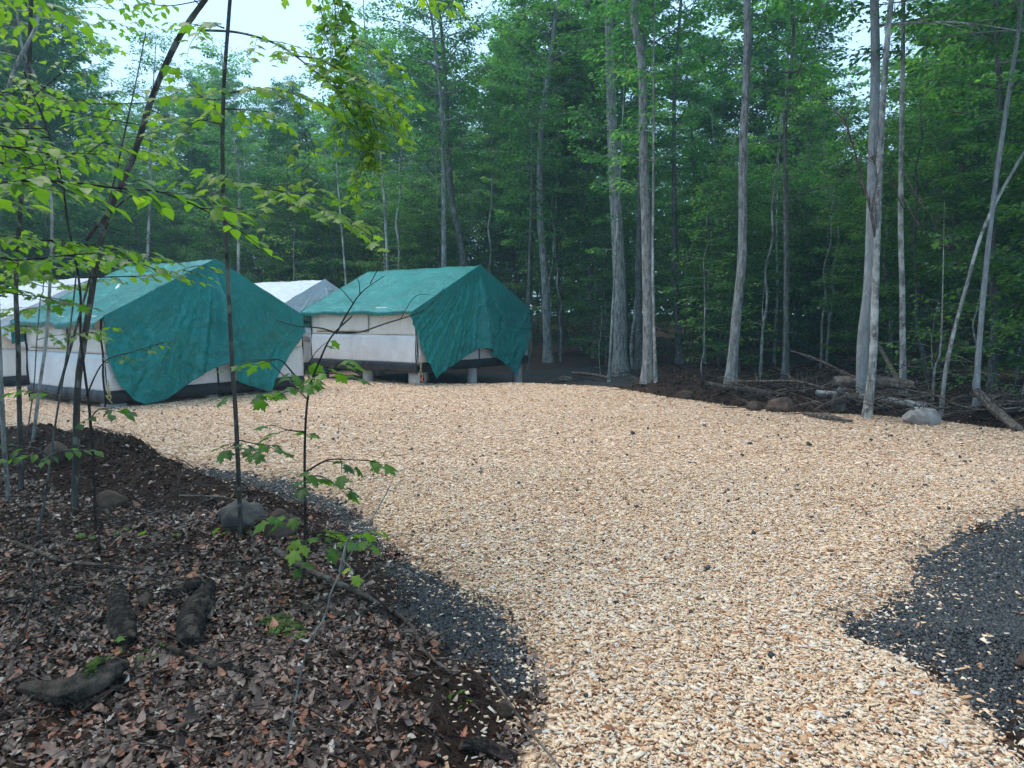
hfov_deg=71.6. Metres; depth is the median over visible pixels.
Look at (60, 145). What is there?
understory tree
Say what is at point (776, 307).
slender sapling
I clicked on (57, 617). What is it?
brush twig
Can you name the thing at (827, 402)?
brush branch
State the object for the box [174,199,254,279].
understory tree
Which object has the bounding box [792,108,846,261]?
forest tree
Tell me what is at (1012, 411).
brush branch
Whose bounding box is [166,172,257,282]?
understory tree
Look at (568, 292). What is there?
understory tree
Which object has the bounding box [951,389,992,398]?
brush branch
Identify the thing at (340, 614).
fallen branch
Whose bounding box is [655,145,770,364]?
understory tree
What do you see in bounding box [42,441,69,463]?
rock
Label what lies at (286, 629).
maple seedling
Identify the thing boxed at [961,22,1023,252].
forest tree
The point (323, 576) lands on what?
fallen branch
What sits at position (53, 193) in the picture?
forest tree
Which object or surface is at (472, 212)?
forest tree
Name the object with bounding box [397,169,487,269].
understory tree
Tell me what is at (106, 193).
forest tree
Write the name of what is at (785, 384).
brush branch
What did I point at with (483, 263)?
understory tree
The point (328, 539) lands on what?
maple seedling
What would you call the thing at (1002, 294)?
understory tree
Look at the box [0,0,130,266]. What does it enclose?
forest tree
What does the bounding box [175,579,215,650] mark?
rotting log
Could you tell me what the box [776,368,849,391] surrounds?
brush branch
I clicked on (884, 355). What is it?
fallen log
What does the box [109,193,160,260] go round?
understory tree
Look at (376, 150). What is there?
forest tree
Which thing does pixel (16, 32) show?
beech sapling
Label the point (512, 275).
understory tree
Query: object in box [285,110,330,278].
forest tree
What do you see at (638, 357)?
maple tree
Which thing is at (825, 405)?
brush branch
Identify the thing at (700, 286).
understory tree
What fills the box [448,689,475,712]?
maple seedling
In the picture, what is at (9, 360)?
wall tent
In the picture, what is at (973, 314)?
understory tree
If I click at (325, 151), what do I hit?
forest tree
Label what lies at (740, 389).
fallen log
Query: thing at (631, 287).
understory tree
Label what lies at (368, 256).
understory tree
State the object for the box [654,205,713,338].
understory tree
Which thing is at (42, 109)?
forest tree
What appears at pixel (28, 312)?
maple sapling
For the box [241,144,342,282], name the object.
understory tree
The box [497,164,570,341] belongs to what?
understory tree
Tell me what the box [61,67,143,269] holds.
forest tree
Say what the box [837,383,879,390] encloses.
brush branch
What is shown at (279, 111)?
forest tree
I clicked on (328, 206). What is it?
slender sapling
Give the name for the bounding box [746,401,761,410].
rock
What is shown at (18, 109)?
forest tree
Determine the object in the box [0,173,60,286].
understory tree
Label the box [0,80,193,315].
beech sapling
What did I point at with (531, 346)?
slender sapling
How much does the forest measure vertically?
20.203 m
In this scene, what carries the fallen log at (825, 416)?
on the ground
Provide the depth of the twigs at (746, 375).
4.21 m
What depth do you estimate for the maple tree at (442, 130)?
26.14 m
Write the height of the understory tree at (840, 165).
8.294 m
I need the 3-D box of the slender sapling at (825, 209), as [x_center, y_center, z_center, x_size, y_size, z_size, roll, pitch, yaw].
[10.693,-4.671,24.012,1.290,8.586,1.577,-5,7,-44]
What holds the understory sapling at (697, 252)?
on the ground
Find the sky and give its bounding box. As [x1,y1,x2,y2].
[10,0,1011,315]
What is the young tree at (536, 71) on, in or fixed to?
on the ground
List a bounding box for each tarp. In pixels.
[0,278,99,347]
[10,259,310,404]
[254,279,337,337]
[301,265,533,377]
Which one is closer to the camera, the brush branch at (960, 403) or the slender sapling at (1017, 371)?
the brush branch at (960, 403)
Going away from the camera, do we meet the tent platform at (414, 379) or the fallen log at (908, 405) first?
the fallen log at (908, 405)
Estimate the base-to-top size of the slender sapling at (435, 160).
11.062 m
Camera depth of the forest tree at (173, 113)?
47.57 m
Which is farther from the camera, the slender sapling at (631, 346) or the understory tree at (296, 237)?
the understory tree at (296, 237)
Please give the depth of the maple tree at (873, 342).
11.81 m
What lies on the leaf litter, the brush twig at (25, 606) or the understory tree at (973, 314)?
the brush twig at (25, 606)
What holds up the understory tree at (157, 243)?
on the ground
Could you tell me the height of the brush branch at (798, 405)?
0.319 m
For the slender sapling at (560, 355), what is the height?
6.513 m
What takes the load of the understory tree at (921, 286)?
on the ground
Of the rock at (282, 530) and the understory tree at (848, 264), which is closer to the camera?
the rock at (282, 530)
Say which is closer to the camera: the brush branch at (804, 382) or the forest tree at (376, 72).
the brush branch at (804, 382)
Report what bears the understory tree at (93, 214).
on the ground
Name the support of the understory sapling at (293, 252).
on the ground
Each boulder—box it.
[217,499,266,531]
[766,397,794,412]
[902,407,940,425]
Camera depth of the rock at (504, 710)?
3.12 m
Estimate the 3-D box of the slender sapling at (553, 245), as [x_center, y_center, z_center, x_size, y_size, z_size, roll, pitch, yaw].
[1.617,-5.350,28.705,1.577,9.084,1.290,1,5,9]
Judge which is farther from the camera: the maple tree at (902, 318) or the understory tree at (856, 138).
the understory tree at (856, 138)
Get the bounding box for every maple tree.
[369,0,509,266]
[372,0,514,266]
[477,0,617,362]
[551,0,653,375]
[572,0,729,368]
[589,0,652,383]
[599,0,755,363]
[671,0,885,379]
[723,0,811,384]
[809,0,1023,418]
[823,0,989,392]
[864,0,1023,404]
[887,0,1023,391]
[938,0,1023,415]
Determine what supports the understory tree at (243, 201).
on the ground
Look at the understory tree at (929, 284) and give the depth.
28.45 m
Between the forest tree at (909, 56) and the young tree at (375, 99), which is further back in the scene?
the forest tree at (909, 56)
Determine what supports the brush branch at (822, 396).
on the fallen log at (908, 405)
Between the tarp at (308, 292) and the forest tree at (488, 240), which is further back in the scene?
the forest tree at (488, 240)
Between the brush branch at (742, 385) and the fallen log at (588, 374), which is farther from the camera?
the fallen log at (588, 374)
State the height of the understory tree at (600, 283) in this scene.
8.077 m
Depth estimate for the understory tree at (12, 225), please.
37.95 m
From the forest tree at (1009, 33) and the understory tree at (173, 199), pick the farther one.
the understory tree at (173, 199)
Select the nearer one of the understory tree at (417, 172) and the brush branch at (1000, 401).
the brush branch at (1000, 401)
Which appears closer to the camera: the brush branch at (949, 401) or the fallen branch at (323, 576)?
the fallen branch at (323, 576)
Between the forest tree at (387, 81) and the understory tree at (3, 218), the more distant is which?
the forest tree at (387, 81)
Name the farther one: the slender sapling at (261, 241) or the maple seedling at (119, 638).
the slender sapling at (261, 241)
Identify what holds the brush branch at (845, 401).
on the fallen log at (908, 405)
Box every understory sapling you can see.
[263,222,326,281]
[355,199,421,270]
[573,301,612,373]
[661,184,748,377]
[739,281,803,379]
[879,293,984,389]
[919,271,1018,390]
[966,310,1023,397]
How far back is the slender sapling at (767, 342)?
32.67 m
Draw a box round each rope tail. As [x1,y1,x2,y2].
[106,380,112,403]
[418,354,422,381]
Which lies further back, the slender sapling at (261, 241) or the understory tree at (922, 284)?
the slender sapling at (261, 241)
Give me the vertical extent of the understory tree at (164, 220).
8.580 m
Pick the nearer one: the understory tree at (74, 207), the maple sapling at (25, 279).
the maple sapling at (25, 279)
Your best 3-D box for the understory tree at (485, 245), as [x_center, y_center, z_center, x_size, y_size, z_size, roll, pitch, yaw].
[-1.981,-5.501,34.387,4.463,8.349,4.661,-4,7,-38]
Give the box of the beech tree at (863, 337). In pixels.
[780,0,1011,405]
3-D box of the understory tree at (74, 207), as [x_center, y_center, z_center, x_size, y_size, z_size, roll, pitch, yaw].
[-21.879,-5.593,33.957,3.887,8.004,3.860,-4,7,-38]
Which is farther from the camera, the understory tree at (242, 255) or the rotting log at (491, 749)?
the understory tree at (242, 255)
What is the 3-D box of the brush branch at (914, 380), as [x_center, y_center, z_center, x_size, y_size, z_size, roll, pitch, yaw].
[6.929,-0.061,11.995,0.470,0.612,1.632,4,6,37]
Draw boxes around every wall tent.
[2,289,66,386]
[24,273,304,406]
[293,285,331,370]
[310,307,527,374]
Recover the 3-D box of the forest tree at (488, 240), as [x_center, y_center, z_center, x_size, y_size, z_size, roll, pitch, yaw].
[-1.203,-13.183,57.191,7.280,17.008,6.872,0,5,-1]
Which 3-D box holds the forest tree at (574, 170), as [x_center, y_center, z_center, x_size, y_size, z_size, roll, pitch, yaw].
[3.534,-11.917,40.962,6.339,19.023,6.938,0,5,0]
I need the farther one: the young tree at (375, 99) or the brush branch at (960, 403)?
the young tree at (375, 99)
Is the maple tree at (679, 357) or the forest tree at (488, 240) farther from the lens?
the forest tree at (488, 240)
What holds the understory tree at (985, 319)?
on the ground
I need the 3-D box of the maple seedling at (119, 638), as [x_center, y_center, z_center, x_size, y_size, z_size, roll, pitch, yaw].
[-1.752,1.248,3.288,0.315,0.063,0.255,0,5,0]
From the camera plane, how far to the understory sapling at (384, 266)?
25.12 m
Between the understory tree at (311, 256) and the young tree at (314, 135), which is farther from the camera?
the understory tree at (311, 256)
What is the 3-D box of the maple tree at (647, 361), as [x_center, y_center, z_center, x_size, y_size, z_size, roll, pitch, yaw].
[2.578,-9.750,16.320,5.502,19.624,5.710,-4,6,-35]
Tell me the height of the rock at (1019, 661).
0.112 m
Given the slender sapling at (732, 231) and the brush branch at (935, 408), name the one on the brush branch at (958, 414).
the brush branch at (935, 408)
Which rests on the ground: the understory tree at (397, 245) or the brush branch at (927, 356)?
the understory tree at (397, 245)
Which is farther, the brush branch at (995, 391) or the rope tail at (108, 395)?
the rope tail at (108, 395)
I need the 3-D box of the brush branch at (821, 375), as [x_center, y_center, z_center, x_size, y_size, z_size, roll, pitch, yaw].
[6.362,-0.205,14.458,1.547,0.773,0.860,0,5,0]
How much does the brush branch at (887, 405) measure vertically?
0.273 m
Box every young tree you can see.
[104,24,190,264]
[178,36,290,273]
[299,10,378,284]
[313,0,433,270]
[474,56,583,374]
[558,0,672,381]
[581,0,725,382]
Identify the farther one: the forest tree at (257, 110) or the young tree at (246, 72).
the forest tree at (257, 110)
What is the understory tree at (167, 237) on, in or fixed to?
on the ground
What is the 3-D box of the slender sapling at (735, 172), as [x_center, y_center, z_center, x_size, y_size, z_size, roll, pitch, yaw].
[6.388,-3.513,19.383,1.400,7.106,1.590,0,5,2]
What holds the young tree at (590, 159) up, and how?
on the ground
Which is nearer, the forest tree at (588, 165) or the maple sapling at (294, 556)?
the maple sapling at (294, 556)
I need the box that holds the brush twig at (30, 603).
[22,537,39,641]
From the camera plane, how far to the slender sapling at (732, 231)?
27.72 m
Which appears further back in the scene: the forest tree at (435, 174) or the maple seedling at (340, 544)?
the forest tree at (435, 174)
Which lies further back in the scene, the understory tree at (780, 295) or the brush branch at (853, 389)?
the understory tree at (780, 295)
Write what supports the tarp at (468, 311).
on the wall tent at (394, 346)
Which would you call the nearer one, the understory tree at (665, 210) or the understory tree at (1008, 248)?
the understory tree at (1008, 248)
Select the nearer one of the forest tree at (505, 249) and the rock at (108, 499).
the rock at (108, 499)
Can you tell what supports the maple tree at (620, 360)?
on the ground
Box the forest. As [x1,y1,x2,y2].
[8,127,1012,316]
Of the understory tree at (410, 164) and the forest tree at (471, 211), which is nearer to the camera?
the understory tree at (410, 164)
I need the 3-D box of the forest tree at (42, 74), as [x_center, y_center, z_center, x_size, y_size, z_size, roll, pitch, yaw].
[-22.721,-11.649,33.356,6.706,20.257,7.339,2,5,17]
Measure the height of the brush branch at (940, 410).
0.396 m
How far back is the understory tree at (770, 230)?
30.17 m
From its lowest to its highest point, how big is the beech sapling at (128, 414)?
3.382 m
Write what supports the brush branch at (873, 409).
on the fallen log at (908, 405)
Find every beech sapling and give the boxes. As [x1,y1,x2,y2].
[0,0,137,501]
[0,0,191,488]
[0,0,282,260]
[0,50,222,531]
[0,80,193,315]
[0,276,113,538]
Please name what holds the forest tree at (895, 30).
on the ground
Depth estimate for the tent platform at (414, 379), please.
20.44 m
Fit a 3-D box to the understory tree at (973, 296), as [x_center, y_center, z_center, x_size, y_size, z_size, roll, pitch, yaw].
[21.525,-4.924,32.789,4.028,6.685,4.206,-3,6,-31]
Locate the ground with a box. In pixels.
[0,315,1023,767]
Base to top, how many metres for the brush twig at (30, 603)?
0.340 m
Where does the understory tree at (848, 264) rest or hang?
on the ground
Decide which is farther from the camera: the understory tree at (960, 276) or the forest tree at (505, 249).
the forest tree at (505, 249)
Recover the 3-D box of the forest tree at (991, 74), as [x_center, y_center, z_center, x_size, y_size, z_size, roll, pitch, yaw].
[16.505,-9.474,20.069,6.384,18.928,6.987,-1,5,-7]
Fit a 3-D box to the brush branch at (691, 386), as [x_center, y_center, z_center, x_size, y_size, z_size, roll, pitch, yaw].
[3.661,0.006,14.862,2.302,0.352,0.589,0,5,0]
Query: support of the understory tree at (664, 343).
on the ground
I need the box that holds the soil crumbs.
[0,363,1023,767]
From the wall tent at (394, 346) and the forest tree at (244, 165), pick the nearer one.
the wall tent at (394, 346)
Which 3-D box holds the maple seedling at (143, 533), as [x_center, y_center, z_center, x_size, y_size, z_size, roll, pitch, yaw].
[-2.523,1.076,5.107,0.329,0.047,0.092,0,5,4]
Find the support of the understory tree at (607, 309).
on the ground
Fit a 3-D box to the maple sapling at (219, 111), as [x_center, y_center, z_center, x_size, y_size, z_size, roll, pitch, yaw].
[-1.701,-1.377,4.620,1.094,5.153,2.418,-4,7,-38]
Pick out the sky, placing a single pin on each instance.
(268, 18)
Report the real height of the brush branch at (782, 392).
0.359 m
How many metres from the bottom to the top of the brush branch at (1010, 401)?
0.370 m
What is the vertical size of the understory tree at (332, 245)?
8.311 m
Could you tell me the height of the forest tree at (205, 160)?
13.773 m
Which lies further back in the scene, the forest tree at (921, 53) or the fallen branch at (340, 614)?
the forest tree at (921, 53)
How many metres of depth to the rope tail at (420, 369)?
18.32 m
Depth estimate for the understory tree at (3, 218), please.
31.66 m
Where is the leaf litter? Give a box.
[0,364,1023,767]
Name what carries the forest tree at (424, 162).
on the ground
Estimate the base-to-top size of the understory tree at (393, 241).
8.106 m
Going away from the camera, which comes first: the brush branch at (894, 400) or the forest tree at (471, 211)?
the brush branch at (894, 400)
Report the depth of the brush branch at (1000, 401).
12.14 m
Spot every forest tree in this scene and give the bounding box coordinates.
[0,0,114,257]
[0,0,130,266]
[0,5,84,263]
[0,39,73,214]
[14,97,76,256]
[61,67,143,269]
[77,115,152,250]
[94,99,168,250]
[121,83,202,256]
[154,94,243,261]
[164,85,250,267]
[174,63,255,258]
[186,54,259,267]
[231,117,259,269]
[235,91,298,268]
[237,118,320,280]
[247,75,327,281]
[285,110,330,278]
[297,101,332,245]
[302,93,390,282]
[306,115,342,267]
[311,20,413,272]
[328,80,397,257]
[364,64,427,187]
[385,43,464,248]
[388,24,496,267]
[402,105,474,264]
[432,94,492,255]
[433,127,477,255]
[452,4,556,298]
[453,0,594,304]
[462,15,547,331]
[470,35,577,298]
[472,133,527,276]
[519,0,681,358]
[524,7,630,336]
[561,0,700,346]
[605,113,681,261]
[636,32,736,337]
[665,0,840,346]
[666,76,733,305]
[718,48,807,258]
[731,0,869,343]
[789,83,852,315]
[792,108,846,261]
[843,0,1023,359]
[883,111,944,313]
[887,45,983,320]
[897,1,1008,334]
[915,0,1022,339]
[958,0,1023,145]
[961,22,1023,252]
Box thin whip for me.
[284,486,390,765]
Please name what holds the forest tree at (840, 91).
on the ground
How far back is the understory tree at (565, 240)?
32.12 m
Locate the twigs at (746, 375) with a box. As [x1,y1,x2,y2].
[0,359,1023,767]
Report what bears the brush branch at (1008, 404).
on the ground
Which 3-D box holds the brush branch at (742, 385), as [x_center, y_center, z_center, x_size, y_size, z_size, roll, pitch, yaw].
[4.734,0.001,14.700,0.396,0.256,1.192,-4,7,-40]
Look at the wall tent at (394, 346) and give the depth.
19.47 m
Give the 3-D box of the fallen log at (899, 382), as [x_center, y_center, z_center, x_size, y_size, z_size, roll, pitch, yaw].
[6.726,-0.020,13.214,1.432,0.295,0.342,3,6,28]
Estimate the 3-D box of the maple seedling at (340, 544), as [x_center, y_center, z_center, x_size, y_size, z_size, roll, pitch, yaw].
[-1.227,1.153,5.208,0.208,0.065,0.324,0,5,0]
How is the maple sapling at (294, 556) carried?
on the ground
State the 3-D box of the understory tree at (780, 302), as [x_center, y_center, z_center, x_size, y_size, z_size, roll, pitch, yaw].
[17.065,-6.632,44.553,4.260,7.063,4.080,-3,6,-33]
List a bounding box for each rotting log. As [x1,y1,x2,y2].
[15,655,129,705]
[103,583,138,651]
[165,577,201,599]
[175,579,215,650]
[457,736,517,765]
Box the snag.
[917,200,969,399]
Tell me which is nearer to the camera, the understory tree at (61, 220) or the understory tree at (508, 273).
the understory tree at (61, 220)
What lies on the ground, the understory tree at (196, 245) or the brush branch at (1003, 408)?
the understory tree at (196, 245)
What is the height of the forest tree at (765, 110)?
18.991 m
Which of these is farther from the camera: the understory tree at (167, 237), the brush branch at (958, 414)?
the understory tree at (167, 237)
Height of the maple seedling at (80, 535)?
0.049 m
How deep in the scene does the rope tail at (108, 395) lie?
13.58 m
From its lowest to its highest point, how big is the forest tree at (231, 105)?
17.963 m
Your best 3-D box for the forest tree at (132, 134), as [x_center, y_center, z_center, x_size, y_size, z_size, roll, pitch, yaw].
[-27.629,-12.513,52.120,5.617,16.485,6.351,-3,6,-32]
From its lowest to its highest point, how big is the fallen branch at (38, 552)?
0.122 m
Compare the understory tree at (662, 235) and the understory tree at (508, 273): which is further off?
the understory tree at (508, 273)
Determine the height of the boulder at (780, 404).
0.391 m
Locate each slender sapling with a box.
[250,180,277,277]
[313,154,344,270]
[381,92,422,269]
[390,176,425,260]
[423,113,450,265]
[475,108,503,272]
[521,214,540,353]
[534,135,567,335]
[544,193,579,361]
[554,167,565,352]
[592,165,608,354]
[625,169,651,368]
[695,102,729,363]
[710,130,739,352]
[719,123,768,261]
[722,119,749,359]
[724,121,753,323]
[749,51,804,377]
[756,94,800,365]
[761,219,779,350]
[804,70,857,368]
[810,119,848,320]
[820,80,867,367]
[881,113,919,373]
[935,163,969,347]
[1000,131,1023,377]
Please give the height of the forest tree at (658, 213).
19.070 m
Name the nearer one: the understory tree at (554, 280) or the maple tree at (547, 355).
the maple tree at (547, 355)
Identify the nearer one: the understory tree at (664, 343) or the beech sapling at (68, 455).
the beech sapling at (68, 455)
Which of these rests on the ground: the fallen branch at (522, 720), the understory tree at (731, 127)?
the understory tree at (731, 127)
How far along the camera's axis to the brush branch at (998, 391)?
12.54 m
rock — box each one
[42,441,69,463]
[96,490,127,509]
[137,591,153,607]
[264,508,299,539]
[496,700,511,717]
[556,376,571,381]
[675,390,693,399]
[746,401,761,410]
[831,387,847,409]
[1014,650,1023,667]
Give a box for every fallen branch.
[0,535,275,569]
[145,636,289,688]
[179,495,267,508]
[272,547,472,674]
[315,609,382,621]
[491,676,560,767]
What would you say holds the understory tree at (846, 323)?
on the ground
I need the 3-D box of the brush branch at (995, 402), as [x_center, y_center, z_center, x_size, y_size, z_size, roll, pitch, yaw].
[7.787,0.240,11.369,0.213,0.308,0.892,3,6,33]
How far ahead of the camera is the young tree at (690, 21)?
16.43 m
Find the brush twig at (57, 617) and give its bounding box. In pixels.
[42,564,99,643]
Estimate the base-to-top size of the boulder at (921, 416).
0.381 m
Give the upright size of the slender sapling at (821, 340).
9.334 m
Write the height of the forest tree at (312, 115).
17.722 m
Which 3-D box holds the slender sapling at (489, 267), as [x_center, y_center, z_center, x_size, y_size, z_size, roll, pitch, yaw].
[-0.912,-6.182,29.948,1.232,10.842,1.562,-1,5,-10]
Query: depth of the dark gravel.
4.25 m
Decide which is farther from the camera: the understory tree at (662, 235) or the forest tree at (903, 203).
the forest tree at (903, 203)
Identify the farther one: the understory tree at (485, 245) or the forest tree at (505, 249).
the forest tree at (505, 249)
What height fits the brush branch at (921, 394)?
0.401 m
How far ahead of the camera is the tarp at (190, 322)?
15.01 m
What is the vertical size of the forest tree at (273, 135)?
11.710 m
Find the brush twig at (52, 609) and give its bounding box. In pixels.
[3,553,76,631]
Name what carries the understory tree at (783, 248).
on the ground
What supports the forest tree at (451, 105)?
on the ground
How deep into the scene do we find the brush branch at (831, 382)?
14.08 m
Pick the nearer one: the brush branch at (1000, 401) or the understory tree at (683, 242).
the brush branch at (1000, 401)
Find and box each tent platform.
[40,379,294,407]
[318,353,521,384]
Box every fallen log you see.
[570,371,606,378]
[705,382,786,396]
[802,411,852,422]
[815,390,927,407]
[832,375,917,390]
[878,342,898,377]
[972,387,1023,431]
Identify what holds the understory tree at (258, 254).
on the ground
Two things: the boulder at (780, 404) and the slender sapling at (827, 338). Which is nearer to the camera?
the boulder at (780, 404)
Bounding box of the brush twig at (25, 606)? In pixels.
[10,571,87,629]
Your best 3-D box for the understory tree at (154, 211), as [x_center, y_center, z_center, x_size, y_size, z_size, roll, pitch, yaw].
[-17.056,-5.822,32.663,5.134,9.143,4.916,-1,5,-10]
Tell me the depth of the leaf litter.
3.19 m
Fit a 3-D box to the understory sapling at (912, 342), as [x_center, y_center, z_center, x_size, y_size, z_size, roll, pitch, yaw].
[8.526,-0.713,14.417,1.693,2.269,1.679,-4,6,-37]
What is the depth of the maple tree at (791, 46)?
18.56 m
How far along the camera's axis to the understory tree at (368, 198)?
33.67 m
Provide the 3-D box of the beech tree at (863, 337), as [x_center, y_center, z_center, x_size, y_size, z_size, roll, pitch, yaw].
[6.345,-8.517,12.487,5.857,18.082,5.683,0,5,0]
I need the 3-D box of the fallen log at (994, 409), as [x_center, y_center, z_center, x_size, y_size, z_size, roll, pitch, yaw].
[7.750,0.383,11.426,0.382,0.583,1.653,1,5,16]
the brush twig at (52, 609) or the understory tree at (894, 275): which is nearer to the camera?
the brush twig at (52, 609)
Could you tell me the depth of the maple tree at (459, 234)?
28.05 m
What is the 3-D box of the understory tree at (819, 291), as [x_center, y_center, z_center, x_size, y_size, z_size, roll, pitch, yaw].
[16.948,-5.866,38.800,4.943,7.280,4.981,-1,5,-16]
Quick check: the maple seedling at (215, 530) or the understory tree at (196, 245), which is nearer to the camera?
the maple seedling at (215, 530)
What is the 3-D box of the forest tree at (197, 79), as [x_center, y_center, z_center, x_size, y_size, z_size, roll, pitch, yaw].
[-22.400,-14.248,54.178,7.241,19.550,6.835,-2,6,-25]
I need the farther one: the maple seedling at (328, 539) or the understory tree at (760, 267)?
the understory tree at (760, 267)
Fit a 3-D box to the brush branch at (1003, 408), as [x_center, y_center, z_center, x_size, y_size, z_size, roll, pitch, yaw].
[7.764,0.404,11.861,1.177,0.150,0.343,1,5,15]
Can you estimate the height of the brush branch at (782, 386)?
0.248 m
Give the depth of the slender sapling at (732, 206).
29.01 m
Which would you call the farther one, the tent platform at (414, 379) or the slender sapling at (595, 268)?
the slender sapling at (595, 268)
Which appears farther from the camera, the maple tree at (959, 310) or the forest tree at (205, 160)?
the forest tree at (205, 160)
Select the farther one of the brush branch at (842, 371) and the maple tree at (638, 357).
the maple tree at (638, 357)
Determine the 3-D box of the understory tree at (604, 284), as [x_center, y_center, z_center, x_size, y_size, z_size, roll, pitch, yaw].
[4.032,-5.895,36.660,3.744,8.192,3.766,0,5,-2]
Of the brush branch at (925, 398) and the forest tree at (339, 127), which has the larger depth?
the forest tree at (339, 127)
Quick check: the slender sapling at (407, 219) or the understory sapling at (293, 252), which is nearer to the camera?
the understory sapling at (293, 252)
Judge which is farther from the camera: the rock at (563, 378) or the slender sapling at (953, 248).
the slender sapling at (953, 248)
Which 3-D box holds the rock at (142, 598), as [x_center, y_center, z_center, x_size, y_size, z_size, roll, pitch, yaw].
[-2.021,1.196,3.920,0.082,0.064,0.199,-5,7,-41]
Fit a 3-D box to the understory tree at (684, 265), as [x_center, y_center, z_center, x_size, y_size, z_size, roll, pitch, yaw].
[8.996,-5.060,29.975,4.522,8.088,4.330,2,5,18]
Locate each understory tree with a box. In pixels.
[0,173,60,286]
[0,187,107,279]
[0,196,35,287]
[1,162,41,283]
[13,184,90,281]
[16,138,116,276]
[33,181,140,280]
[87,153,190,275]
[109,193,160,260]
[114,160,192,261]
[118,179,192,263]
[140,138,236,264]
[154,225,197,263]
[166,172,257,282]
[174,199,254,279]
[174,222,231,261]
[225,156,296,282]
[228,224,259,281]
[236,174,326,281]
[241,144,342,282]
[241,195,302,282]
[242,164,317,281]
[249,166,340,281]
[286,164,370,288]
[295,236,332,277]
[307,187,392,286]
[314,161,398,284]
[321,200,394,287]
[326,169,419,282]
[330,164,450,280]
[363,155,440,268]
[365,206,434,269]
[388,143,487,269]
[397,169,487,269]
[433,180,514,281]
[467,210,526,299]
[469,248,496,270]
[484,221,539,324]
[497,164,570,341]
[498,254,535,297]
[501,136,607,355]
[514,196,601,351]
[534,234,572,318]
[542,240,596,335]
[547,170,659,365]
[555,191,611,345]
[555,193,634,348]
[581,225,612,320]
[597,204,685,349]
[597,232,655,333]
[603,151,700,355]
[654,188,712,342]
[654,201,686,327]
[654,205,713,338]
[654,224,692,320]
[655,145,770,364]
[674,162,807,371]
[678,164,771,354]
[680,133,781,358]
[680,238,723,331]
[687,240,736,335]
[689,110,769,337]
[715,185,801,348]
[723,171,860,364]
[730,151,806,346]
[730,175,801,331]
[745,165,842,347]
[747,49,881,361]
[755,238,807,323]
[774,159,933,367]
[778,138,862,352]
[789,123,893,348]
[789,221,846,336]
[799,88,959,363]
[811,191,913,343]
[812,30,1021,379]
[826,178,898,344]
[829,144,889,332]
[862,164,972,355]
[878,67,1012,365]
[880,152,926,340]
[881,190,944,339]
[891,177,1014,351]
[920,53,1023,398]
[921,164,1023,362]
[935,0,1023,369]
[940,211,1016,343]
[948,95,1023,358]
[958,168,1023,350]
[972,220,1021,337]
[985,96,1023,364]
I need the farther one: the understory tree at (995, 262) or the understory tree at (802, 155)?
the understory tree at (802, 155)
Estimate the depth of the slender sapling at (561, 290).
31.62 m
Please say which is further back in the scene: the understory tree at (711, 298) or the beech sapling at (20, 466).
the understory tree at (711, 298)
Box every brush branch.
[634,377,736,391]
[717,376,763,389]
[722,393,823,408]
[728,369,823,389]
[752,371,855,387]
[754,381,806,404]
[758,379,802,390]
[759,377,780,387]
[768,377,810,392]
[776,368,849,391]
[782,388,862,414]
[789,387,856,409]
[790,350,883,395]
[790,360,854,393]
[793,385,914,413]
[799,366,888,390]
[818,392,915,401]
[825,398,927,411]
[826,379,924,401]
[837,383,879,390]
[841,386,945,411]
[874,385,930,400]
[874,396,906,411]
[876,372,965,391]
[885,393,977,421]
[886,331,987,376]
[887,394,980,411]
[898,406,978,417]
[902,364,933,392]
[902,398,984,409]
[904,382,975,409]
[915,384,950,400]
[929,398,1010,404]
[939,402,1021,411]
[946,389,1022,397]
[947,380,1023,399]
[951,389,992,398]
[953,396,1023,411]
[963,399,1023,408]
[983,385,1015,399]
[986,400,1023,408]
[989,384,1023,396]
[990,392,1007,404]
[1005,409,1023,413]
[1006,388,1023,403]
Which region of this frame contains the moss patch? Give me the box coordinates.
[257,612,304,631]
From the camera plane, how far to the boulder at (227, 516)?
5.20 m
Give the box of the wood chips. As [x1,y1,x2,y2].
[2,368,1023,767]
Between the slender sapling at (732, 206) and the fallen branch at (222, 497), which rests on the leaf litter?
the fallen branch at (222, 497)
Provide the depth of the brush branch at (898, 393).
12.57 m
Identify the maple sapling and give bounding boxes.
[0,0,479,509]
[0,1,188,440]
[0,187,123,435]
[143,0,389,537]
[214,257,443,587]
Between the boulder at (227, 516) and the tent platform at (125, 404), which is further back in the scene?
the tent platform at (125, 404)
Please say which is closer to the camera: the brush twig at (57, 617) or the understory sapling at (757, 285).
the brush twig at (57, 617)
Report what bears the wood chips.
on the ground
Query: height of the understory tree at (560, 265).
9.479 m
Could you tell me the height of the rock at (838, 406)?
0.589 m
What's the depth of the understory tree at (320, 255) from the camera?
35.20 m
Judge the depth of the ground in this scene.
6.94 m
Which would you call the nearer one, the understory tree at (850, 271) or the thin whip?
the thin whip
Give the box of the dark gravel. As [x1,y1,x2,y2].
[62,404,1023,767]
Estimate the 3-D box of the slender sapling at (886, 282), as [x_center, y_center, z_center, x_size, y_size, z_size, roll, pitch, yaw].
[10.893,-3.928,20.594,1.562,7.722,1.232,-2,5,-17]
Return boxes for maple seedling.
[74,527,129,539]
[94,636,163,662]
[138,531,180,536]
[212,526,254,534]
[268,626,308,638]
[293,528,338,542]
[333,533,356,548]
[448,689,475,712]
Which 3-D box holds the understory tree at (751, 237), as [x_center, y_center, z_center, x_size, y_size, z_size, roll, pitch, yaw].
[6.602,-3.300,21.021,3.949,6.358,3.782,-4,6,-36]
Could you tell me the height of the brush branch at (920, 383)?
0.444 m
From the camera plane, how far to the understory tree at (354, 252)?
38.95 m
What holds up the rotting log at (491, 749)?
on the leaf litter
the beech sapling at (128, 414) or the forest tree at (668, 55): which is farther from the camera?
the forest tree at (668, 55)

